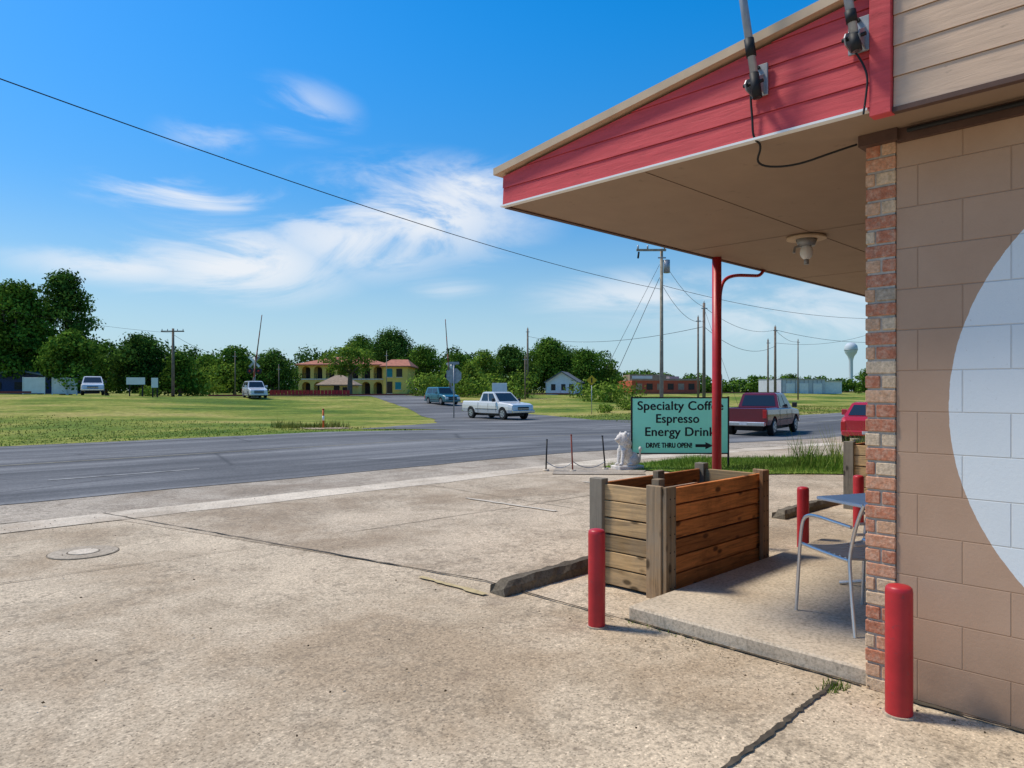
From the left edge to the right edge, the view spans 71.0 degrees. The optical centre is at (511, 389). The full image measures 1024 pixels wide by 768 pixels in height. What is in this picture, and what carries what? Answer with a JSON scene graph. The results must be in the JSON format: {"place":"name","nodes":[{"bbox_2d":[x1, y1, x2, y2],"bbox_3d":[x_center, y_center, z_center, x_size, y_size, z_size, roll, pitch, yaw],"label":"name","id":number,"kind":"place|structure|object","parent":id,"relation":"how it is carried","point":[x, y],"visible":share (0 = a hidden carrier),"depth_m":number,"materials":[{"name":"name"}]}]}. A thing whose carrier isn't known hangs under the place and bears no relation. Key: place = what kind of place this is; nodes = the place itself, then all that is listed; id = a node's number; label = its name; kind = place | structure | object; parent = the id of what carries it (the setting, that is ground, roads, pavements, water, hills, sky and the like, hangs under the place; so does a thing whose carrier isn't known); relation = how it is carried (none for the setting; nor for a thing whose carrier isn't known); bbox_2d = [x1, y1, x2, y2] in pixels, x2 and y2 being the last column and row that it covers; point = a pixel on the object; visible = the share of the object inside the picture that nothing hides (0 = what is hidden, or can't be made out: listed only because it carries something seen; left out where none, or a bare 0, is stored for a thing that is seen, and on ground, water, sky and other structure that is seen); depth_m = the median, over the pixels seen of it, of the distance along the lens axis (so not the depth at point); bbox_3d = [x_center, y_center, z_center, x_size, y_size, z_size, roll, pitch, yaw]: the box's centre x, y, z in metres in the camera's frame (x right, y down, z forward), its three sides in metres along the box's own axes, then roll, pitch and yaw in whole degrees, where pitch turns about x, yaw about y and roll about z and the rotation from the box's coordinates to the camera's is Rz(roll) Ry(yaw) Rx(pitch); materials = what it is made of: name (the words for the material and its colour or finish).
{"place":"outdoors","nodes":[
{"label":"outdoors","id":0,"kind":"place"},
{"bbox_2d":[0,413,843,504],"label":"road","id":1,"kind":"structure","parent":0,"point":[27,481],"depth_m":17.61,"materials":[{"name":"grey asphalt"}]},
{"bbox_2d":[729,393,799,435],"bbox_3d":[11.368,1.045,32.490,2.380,1.830,5.945,0,0,35],"label":"dark red pickup truck","id":2,"kind":"object","parent":1,"relation":"on","point":[771,413],"visible":0.88,"depth_m":31.25,"materials":[{"name":"red paint"}]},
{"bbox_2d":[0,390,864,533],"bbox_3d":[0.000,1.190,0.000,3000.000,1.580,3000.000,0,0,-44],"label":"ground","id":3,"kind":"structure","parent":0,"point":[364,411],"depth_m":50.49,"materials":[{"name":"green plant"}]},
{"bbox_2d":[0,278,58,378],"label":"oak tree","id":4,"kind":"object","parent":3,"relation":"on","point":[19,298],"visible":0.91,"depth_m":78.48,"materials":[{"name":"green plant"}]},
{"bbox_2d":[22,377,44,393],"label":"sign","id":5,"kind":"object","parent":3,"relation":"on","point":[34,384],"visible":0.94,"depth_m":74.00,"materials":[{"name":"white"}]},
{"bbox_2d":[0,379,99,393],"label":"walls","id":6,"kind":"structure","parent":3,"relation":"on","point":[7,384],"depth_m":77.93,"materials":[{"name":"white"}]},
{"bbox_2d":[23,268,106,394],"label":"oak tree","id":7,"kind":"object","parent":3,"relation":"on","point":[67,304],"visible":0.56,"depth_m":83.03,"materials":[{"name":"green plant"}]},
{"bbox_2d":[29,328,109,394],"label":"oak tree","id":8,"kind":"object","parent":3,"relation":"on","point":[67,347],"visible":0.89,"depth_m":74.86,"materials":[{"name":"green plant"}]},
{"bbox_2d":[78,376,106,394],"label":"white truck","id":9,"kind":"object","parent":3,"relation":"on","point":[92,384],"visible":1,"depth_m":68.15,"materials":[{"name":"white paint"}]},
{"bbox_2d":[91,338,122,395],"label":"elm tree","id":10,"kind":"object","parent":3,"relation":"on","point":[106,350],"visible":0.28,"depth_m":94.05,"materials":[{"name":"green plant"}]},
{"bbox_2d":[92,331,181,395],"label":"elm tree","id":11,"kind":"object","parent":3,"relation":"on","point":[139,354],"visible":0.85,"depth_m":90.29,"materials":[{"name":"green plant"}]},
{"bbox_2d":[161,328,183,396],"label":"utility pole","id":12,"kind":"object","parent":3,"relation":"on","point":[173,377],"visible":1,"depth_m":71.89,"materials":[{"name":"brown wood"}]},
{"bbox_2d":[158,350,209,395],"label":"elm tree","id":13,"kind":"object","parent":3,"relation":"on","point":[183,363],"visible":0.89,"depth_m":89.33,"materials":[{"name":"green plant"}]},
{"bbox_2d":[0,415,444,445],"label":"field grass","id":14,"kind":"structure","parent":3,"relation":"on","point":[169,427],"depth_m":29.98,"materials":[{"name":"green plant"}]},
{"bbox_2d":[199,344,266,394],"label":"elm tree","id":15,"kind":"object","parent":3,"relation":"on","point":[243,361],"visible":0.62,"depth_m":103.62,"materials":[{"name":"green plant"}]},
{"bbox_2d":[247,315,261,397],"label":"railroad crossing signal","id":16,"kind":"object","parent":3,"relation":"on","point":[258,369],"visible":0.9,"depth_m":73.80,"materials":[{"name":"metal"}]},
{"bbox_2d":[242,381,267,397],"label":"white car","id":17,"kind":"object","parent":3,"relation":"on","point":[253,388],"visible":1,"depth_m":71.95,"materials":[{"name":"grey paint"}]},
{"bbox_2d":[246,348,302,393],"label":"elm tree","id":18,"kind":"object","parent":3,"relation":"on","point":[272,360],"visible":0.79,"depth_m":106.85,"materials":[{"name":"green plant"}]},
{"bbox_2d":[270,390,349,393],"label":"red fence","id":19,"kind":"object","parent":3,"relation":"on","point":[313,391],"visible":0.66,"depth_m":86.00,"materials":[{"name":"paint"}]},
{"bbox_2d":[270,417,350,428],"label":"tall weeds","id":20,"kind":"object","parent":3,"relation":"on","point":[294,425],"visible":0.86,"depth_m":30.81,"materials":[{"name":"green plant"}]},
{"bbox_2d":[15,342,619,393],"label":"distant trees","id":21,"kind":"object","parent":3,"relation":"on","point":[300,357],"visible":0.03,"depth_m":157.80,"materials":[{"name":"green plant"}]},
{"bbox_2d":[316,375,361,393],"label":"stucco outbuilding","id":22,"kind":"structure","parent":3,"relation":"on","point":[337,382],"depth_m":112.00,"materials":[{"name":"beige paint"}]},
{"bbox_2d":[298,380,382,393],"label":"arcade","id":23,"kind":"object","parent":3,"relation":"on","point":[313,382],"visible":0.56,"depth_m":124.85,"materials":[{"name":"yellow paint"}]},
{"bbox_2d":[301,379,382,379],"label":"floor slab","id":24,"kind":"structure","parent":23,"relation":"on","point":[353,379],"depth_m":124.75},
{"bbox_2d":[298,365,382,378],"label":"arcade","id":25,"kind":"object","parent":24,"relation":"on","point":[311,367],"visible":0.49,"depth_m":124.85,"materials":[{"name":"yellow paint"}]},
{"bbox_2d":[304,366,381,393],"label":"back rooms","id":26,"kind":"object","parent":3,"relation":"on","point":[363,377],"depth_m":126.50,"materials":[{"name":"black paint"}]},
{"bbox_2d":[317,341,376,393],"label":"live oak tree","id":27,"kind":"object","parent":3,"relation":"on","point":[353,354],"visible":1,"depth_m":107.10,"materials":[{"name":"green plant"}]},
{"bbox_2d":[336,333,373,357],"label":"elm tree","id":28,"kind":"object","parent":3,"relation":"on","point":[360,342],"visible":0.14,"depth_m":153.66,"materials":[{"name":"green plant"}]},
{"bbox_2d":[365,325,428,370],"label":"elm tree","id":29,"kind":"object","parent":3,"relation":"on","point":[394,346],"visible":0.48,"depth_m":147.85,"materials":[{"name":"green plant"}]},
{"bbox_2d":[383,367,414,393],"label":"wing","id":30,"kind":"structure","parent":3,"relation":"on","point":[406,371],"depth_m":123.50,"materials":[{"name":"yellow paint"}]},
{"bbox_2d":[379,360,418,368],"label":"roof","id":31,"kind":"structure","parent":30,"relation":"on","point":[399,363],"depth_m":124.80,"materials":[{"name":"tile"}]},
{"bbox_2d":[157,361,648,402],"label":"hedge","id":32,"kind":"object","parent":3,"relation":"on","point":[614,389],"visible":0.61,"depth_m":92.40,"materials":[{"name":"green plant"}]},
{"bbox_2d":[396,344,446,393],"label":"elm tree","id":33,"kind":"object","parent":3,"relation":"on","point":[423,357],"visible":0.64,"depth_m":138.81,"materials":[{"name":"green plant"}]},
{"bbox_2d":[440,350,469,386],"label":"elm tree","id":34,"kind":"object","parent":3,"relation":"on","point":[459,357],"visible":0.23,"depth_m":134.02,"materials":[{"name":"green plant"}]},
{"bbox_2d":[455,365,490,392],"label":"elm tree","id":35,"kind":"object","parent":3,"relation":"on","point":[470,370],"visible":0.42,"depth_m":99.24,"materials":[{"name":"green plant"}]},
{"bbox_2d":[462,349,504,390],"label":"elm tree","id":36,"kind":"object","parent":3,"relation":"on","point":[483,360],"visible":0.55,"depth_m":117.15,"materials":[{"name":"green plant"}]},
{"bbox_2d":[487,344,545,391],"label":"elm tree","id":37,"kind":"object","parent":3,"relation":"on","point":[512,357],"visible":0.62,"depth_m":123.52,"materials":[{"name":"green plant"}]},
{"bbox_2d":[517,335,579,392],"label":"elm tree","id":38,"kind":"object","parent":3,"relation":"on","point":[549,354],"visible":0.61,"depth_m":125.82,"materials":[{"name":"green plant"}]},
{"bbox_2d":[560,347,617,392],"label":"elm tree","id":39,"kind":"object","parent":3,"relation":"on","point":[585,367],"visible":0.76,"depth_m":123.77,"materials":[{"name":"green plant"}]},
{"bbox_2d":[596,364,625,388],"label":"elm tree","id":40,"kind":"object","parent":3,"relation":"on","point":[611,372],"visible":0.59,"depth_m":124.14,"materials":[{"name":"green plant"}]},
{"bbox_2d":[618,376,700,393],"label":"red storefront","id":41,"kind":"object","parent":3,"relation":"on","point":[673,384],"visible":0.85,"depth_m":140.09,"materials":[{"name":"brick"}]},
{"bbox_2d":[658,248,665,396],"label":"utility pole","id":42,"kind":"object","parent":3,"relation":"on","point":[661,257],"visible":0.85,"depth_m":44.91,"materials":[{"name":"brown wood"}]},
{"bbox_2d":[0,78,657,288],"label":"power line","id":43,"kind":"object","parent":42,"relation":"attached to","point":[271,174],"visible":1,"depth_m":19.91,"materials":[{"name":"black metal"}]},
{"bbox_2d":[701,303,706,396],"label":"utility pole","id":44,"kind":"object","parent":3,"relation":"on","point":[703,368],"visible":0.85,"depth_m":59.90,"materials":[{"name":"brown wood"}]},
{"bbox_2d":[560,405,848,422],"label":"field grass","id":45,"kind":"structure","parent":3,"relation":"on","point":[801,408],"depth_m":61.47,"materials":[{"name":"green"}]},
{"bbox_2d":[603,453,842,473],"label":"grass verge","id":46,"kind":"object","parent":3,"relation":"on","point":[730,470],"depth_m":14.35,"materials":[{"name":"green plant"}]},
{"bbox_2d":[631,396,728,465],"bbox_3d":[3.390,0.865,14.500,1.980,1.470,0.040,0,0,0],"label":"coffee sign","id":47,"kind":"object","parent":46,"relation":"on","point":[671,425],"visible":0.91,"depth_m":14.49,"materials":[{"name":"teal metal"}]},
{"bbox_2d":[786,431,861,471],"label":"tall grass","id":48,"kind":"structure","parent":46,"relation":"on","point":[811,459],"depth_m":14.32,"materials":[{"name":"green plant"}]},
{"bbox_2d":[819,425,865,462],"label":"tall grass","id":49,"kind":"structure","parent":46,"relation":"on","point":[832,452],"depth_m":16.61,"materials":[{"name":"green plant"}]},
{"bbox_2d":[616,369,861,391],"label":"distant trees","id":50,"kind":"object","parent":3,"relation":"on","point":[752,385],"visible":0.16,"depth_m":227.52,"materials":[{"name":"green plant"}]},
{"bbox_2d":[759,379,824,393],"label":"walls","id":51,"kind":"structure","parent":3,"relation":"on","point":[781,385],"depth_m":164.97,"materials":[{"name":"white metal"}]},
{"bbox_2d":[825,381,841,393],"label":"annex","id":52,"kind":"object","parent":3,"relation":"on","point":[833,387],"visible":0.43,"depth_m":167.00,"materials":[{"name":"white metal"}]},
{"bbox_2d":[0,436,864,523],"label":"road shoulder","id":53,"kind":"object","parent":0,"point":[42,510],"visible":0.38,"depth_m":11.84},
{"bbox_2d":[0,440,864,533],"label":"concrete gutter","id":54,"kind":"object","parent":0,"point":[82,519],"visible":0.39,"depth_m":10.60,"materials":[{"name":"grey concrete"}]},
{"bbox_2d":[0,0,867,389],"label":"sky","id":55,"kind":"structure","parent":0,"point":[406,109],"materials":[{"name":"blue"}]},
{"bbox_2d":[350,395,630,428],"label":"side road","id":56,"kind":"structure","parent":0,"point":[442,415],"depth_m":45.38,"materials":[{"name":"grey asphalt"}]},
{"bbox_2d":[424,387,460,404],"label":"teal car","id":57,"kind":"object","parent":56,"relation":"on","point":[441,395],"visible":0.96,"depth_m":71.20,"materials":[{"name":"teal paint"}]},
{"bbox_2d":[446,362,460,417],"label":"stop sign","id":58,"kind":"object","parent":56,"relation":"on","point":[453,375],"visible":1,"depth_m":41.04,"materials":[{"name":"metal"}]},
{"bbox_2d":[462,392,534,419],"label":"white pickup truck","id":59,"kind":"object","parent":56,"relation":"on","point":[503,405],"visible":0.99,"depth_m":47.98,"materials":[{"name":"white paint"}]},
{"bbox_2d":[0,520,1023,767],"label":"parking lot","id":60,"kind":"structure","parent":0,"point":[272,658],"depth_m":3.93,"materials":[{"name":"concrete"}]},
{"bbox_2d":[46,545,118,559],"bbox_3d":[-4.200,1.591,7.040,0.620,0.018,0.620,0,0,0],"label":"manhole cover","id":61,"kind":"object","parent":60,"relation":"on","point":[80,552],"visible":1,"depth_m":6.99,"materials":[{"name":"metal"}]},
{"bbox_2d":[106,513,611,615],"bbox_3d":[-2.213,1.584,7.242,7.319,0.001,0.249,0,0,35],"label":"pavement joint","id":62,"kind":"object","parent":60,"relation":"on","point":[373,560],"visible":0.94,"depth_m":6.63,"materials":[{"name":"grey concrete"}]},
{"bbox_2d":[123,444,865,682],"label":"parking lot slab","id":63,"kind":"structure","parent":60,"relation":"on","point":[494,545],"depth_m":8.56,"materials":[{"name":"concrete"}]},
{"bbox_2d":[490,556,587,596],"bbox_3d":[0.535,1.535,6.224,1.827,0.117,0.184,0,0,-44],"label":"wheel stop","id":64,"kind":"object","parent":63,"relation":"on","point":[521,582],"visible":0.57,"depth_m":5.84,"materials":[{"name":"concrete"}]},
{"bbox_2d":[590,462,768,598],"bbox_3d":[1.498,1.145,6.232,1.695,0.910,0.736,0,0,-44],"label":"wooden planter","id":65,"kind":"object","parent":63,"relation":"on","point":[664,534],"visible":0.93,"depth_m":5.81,"materials":[{"name":"brown wood"}]},
{"bbox_2d":[625,526,867,684],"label":"patio","id":66,"kind":"structure","parent":63,"relation":"on","point":[749,608],"depth_m":4.88,"materials":[{"name":"concrete"}]},
{"bbox_2d":[794,502,867,637],"bbox_3d":[2.267,1.068,4.672,0.553,0.869,0.621,0,0,-14],"label":"metal chair","id":67,"kind":"object","parent":66,"relation":"on","point":[853,549],"visible":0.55,"depth_m":4.67,"materials":[{"name":"metal"}]},
{"bbox_2d":[817,493,865,583],"bbox_3d":[2.800,1.166,5.420,0.660,0.671,0.660,0,0,-20],"label":"cafe table","id":68,"kind":"object","parent":66,"relation":"on","point":[857,500],"visible":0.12,"depth_m":5.49,"materials":[{"name":"white metal"}]},
{"bbox_2d":[511,82,1023,294],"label":"canopy soffit","id":69,"kind":"structure","parent":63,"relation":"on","point":[827,193],"depth_m":5.15,"materials":[{"name":"beige paint"}]},
{"bbox_2d":[553,217,705,255],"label":"red front fascia","id":70,"kind":"structure","parent":69,"relation":"attached to","point":[629,236],"depth_m":6.33,"materials":[{"name":"paint"}]},
{"bbox_2d":[493,0,855,177],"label":"roof","id":71,"kind":"structure","parent":70,"relation":"on","point":[799,19],"depth_m":4.20,"materials":[{"name":"beige metal"}]},
{"bbox_2d":[893,0,1023,106],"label":"beige siding","id":72,"kind":"object","parent":71,"relation":"attached to","point":[941,47],"visible":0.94,"depth_m":3.21,"materials":[{"name":"paint"}]},
{"bbox_2d":[503,0,868,203],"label":"red fascia boards","id":73,"kind":"object","parent":70,"relation":"attached to","point":[816,72],"visible":0.78,"depth_m":4.01,"materials":[{"name":"paint"}]},
{"bbox_2d":[739,0,767,99],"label":"mast bracket","id":74,"kind":"object","parent":73,"relation":"attached to","point":[755,85],"visible":1,"depth_m":3.77,"materials":[{"name":"metal"}]},
{"bbox_2d":[750,96,856,167],"bbox_3d":[1.570,-1.438,3.931,0.577,0.412,0.146,0,0,0],"label":"service cable","id":75,"kind":"object","parent":73,"relation":"attached to","point":[789,165],"visible":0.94,"depth_m":3.90,"materials":[{"name":"black rubber"}]},
{"bbox_2d":[841,0,868,56],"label":"mast bracket","id":76,"kind":"object","parent":73,"relation":"attached to","point":[855,39],"visible":1,"depth_m":3.41,"materials":[{"name":"metal"}]},
{"bbox_2d":[500,108,868,207],"bbox_3d":[0.826,-1.350,4.380,0.048,0.012,2.560,0,0,-44],"label":"drip edge","id":77,"kind":"object","parent":69,"relation":"attached to","point":[739,144],"visible":0.86,"depth_m":4.10,"materials":[{"name":"white metal"}]},
{"bbox_2d":[505,207,864,296],"bbox_3d":[7.216,-1.345,12.410,20.319,0.009,0.042,0,0,-44],"label":"drip edge front","id":78,"kind":"object","parent":69,"relation":"on","point":[598,230],"visible":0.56,"depth_m":6.59,"materials":[{"name":"beige metal"}]},
{"bbox_2d":[786,233,826,264],"bbox_3d":[2.590,-1.224,6.320,0.330,0.240,0.330,0,0,0],"label":"ceiling light","id":79,"kind":"object","parent":69,"relation":"attached to","point":[806,242],"visible":1,"depth_m":6.27,"materials":[{"name":"metal"}]},
{"bbox_2d":[869,0,894,119],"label":"red corner board","id":80,"kind":"object","parent":69,"relation":"on","point":[881,57],"visible":1,"depth_m":3.40,"materials":[{"name":"paint"}]},
{"bbox_2d":[892,73,1023,113],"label":"eave trim","id":81,"kind":"structure","parent":69,"relation":"attached to","point":[981,88],"depth_m":3.19,"materials":[{"name":"beige wood"}]},
{"bbox_2d":[907,100,1023,131],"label":"conduit","id":82,"kind":"object","parent":69,"relation":"attached to","point":[969,115],"visible":1,"depth_m":3.45,"materials":[{"name":"brown metal"}]},
{"bbox_2d":[796,486,808,546],"bbox_3d":[2.936,1.287,7.247,0.136,0.626,0.139,0,0,0],"label":"bollard","id":83,"kind":"object","parent":63,"relation":"on","point":[802,501],"visible":0.77,"depth_m":7.20,"materials":[{"name":"red metal"}]},
{"bbox_2d":[772,500,838,519],"bbox_3d":[3.945,1.536,9.512,1.849,0.116,0.182,0,0,-44],"label":"wheel stop","id":84,"kind":"object","parent":63,"relation":"on","point":[787,512],"visible":0.59,"depth_m":9.10,"materials":[{"name":"concrete"}]},
{"bbox_2d":[843,441,867,509],"bbox_3d":[5.311,1.130,9.971,1.715,0.940,0.736,0,0,-44],"label":"wooden planter","id":85,"kind":"object","parent":63,"relation":"on","point":[855,460],"visible":0.16,"depth_m":9.56,"materials":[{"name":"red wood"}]},
{"bbox_2d":[853,475,863,526],"bbox_3d":[3.971,1.287,8.234,0.136,0.626,0.139,0,0,0],"label":"bollard","id":86,"kind":"object","parent":63,"relation":"on","point":[858,483],"visible":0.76,"depth_m":8.19,"materials":[{"name":"red metal"}]},
{"bbox_2d":[4,474,1013,766],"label":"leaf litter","id":87,"kind":"object","parent":60,"relation":"on","point":[570,618],"visible":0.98,"depth_m":4.23,"materials":[{"name":"brown plant"}]},
{"bbox_2d":[586,528,606,629],"bbox_3d":[0.571,1.267,4.845,0.136,0.666,0.139,0,0,0],"label":"bollard","id":88,"kind":"object","parent":60,"relation":"on","point":[596,578],"visible":1,"depth_m":4.79,"materials":[{"name":"red metal"}]},
{"bbox_2d":[721,681,836,767],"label":"pavement joint","id":89,"kind":"object","parent":60,"relation":"on","point":[763,737],"visible":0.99,"depth_m":3.37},
{"bbox_2d":[841,402,867,441],"bbox_3d":[13.511,1.191,26.976,2.220,1.470,4.855,0,0,30],"label":"red car","id":90,"kind":"object","parent":60,"relation":"on","point":[855,416],"visible":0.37,"depth_m":25.36,"materials":[{"name":"red paint"}]},
{"bbox_2d":[868,145,896,680],"bbox_3d":[2.135,0.130,3.976,0.524,2.940,0.136,0,0,-44],"label":"pier mortar","id":91,"kind":"object","parent":60,"relation":"on","point":[881,491],"visible":0.14,"depth_m":3.79,"materials":[{"name":"beige concrete"}]},
{"bbox_2d":[882,583,915,721],"bbox_3d":[1.902,1.277,3.531,0.145,0.646,0.149,0,0,0],"label":"bollard","id":92,"kind":"object","parent":60,"relation":"on","point":[898,651],"visible":1,"depth_m":3.48,"materials":[{"name":"red metal"}]},
{"bbox_2d":[897,115,1023,729],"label":"block wall","id":93,"kind":"structure","parent":60,"relation":"on","point":[960,383],"depth_m":3.52,"materials":[{"name":"beige concrete"}]},
{"bbox_2d":[897,99,1023,143],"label":"frieze","id":94,"kind":"object","parent":93,"relation":"attached to","point":[905,135],"visible":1,"depth_m":3.51,"materials":[{"name":"brown wood"}]},
{"bbox_2d":[913,699,1023,731],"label":"wall base joint","id":95,"kind":"object","parent":60,"relation":"on","point":[946,709],"depth_m":3.54,"materials":[{"name":"concrete"}]},
{"bbox_2d":[552,465,645,473],"bbox_3d":[1.713,1.578,14.263,2.444,0.001,2.334,0,0,-44],"label":"concrete pad","id":96,"kind":"object","parent":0,"point":[584,470],"visible":0.82,"depth_m":14.06,"materials":[{"name":"beige concrete"}]},
{"bbox_2d":[611,431,643,469],"bbox_3d":[2.313,1.214,14.403,0.582,0.771,0.343,0,0,-25],"label":"lion statue","id":97,"kind":"object","parent":96,"relation":"on","point":[628,457],"visible":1,"depth_m":14.29,"materials":[{"name":"white stone"}]},
{"bbox_2d":[712,257,764,469],"bbox_3d":[2.436,0.120,7.667,1.174,2.961,0.200,0,0,-44],"label":"canopy support pole","id":98,"kind":"object","parent":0,"point":[718,282],"visible":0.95,"depth_m":7.29,"materials":[{"name":"red metal"}]},
{"bbox_2d":[844,342,857,390],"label":"water tower","id":99,"kind":"structure","parent":0,"point":[850,349],"depth_m":518.19,"materials":[{"name":"metal"}]},
{"bbox_2d":[865,142,896,692],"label":"brick pier","id":100,"kind":"structure","parent":0,"point":[873,367],"depth_m":3.79,"materials":[{"name":"red brick"}]},
{"bbox_2d":[858,127,898,151],"bbox_3d":[2.126,-1.319,3.967,0.610,0.058,0.190,0,0,-44],"label":"pier cap","id":101,"kind":"object","parent":100,"relation":"on","point":[887,136],"visible":0.36,"depth_m":3.75,"materials":[{"name":"brown wood"}]},
{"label":"railway ballast","id":102,"kind":"structure","parent":0,"visible":0},
{"bbox_2d":[0,391,778,395],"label":"railway track","id":103,"kind":"structure","parent":102,"relation":"on","point":[389,394],"depth_m":84.68,"materials":[{"name":"metal"}]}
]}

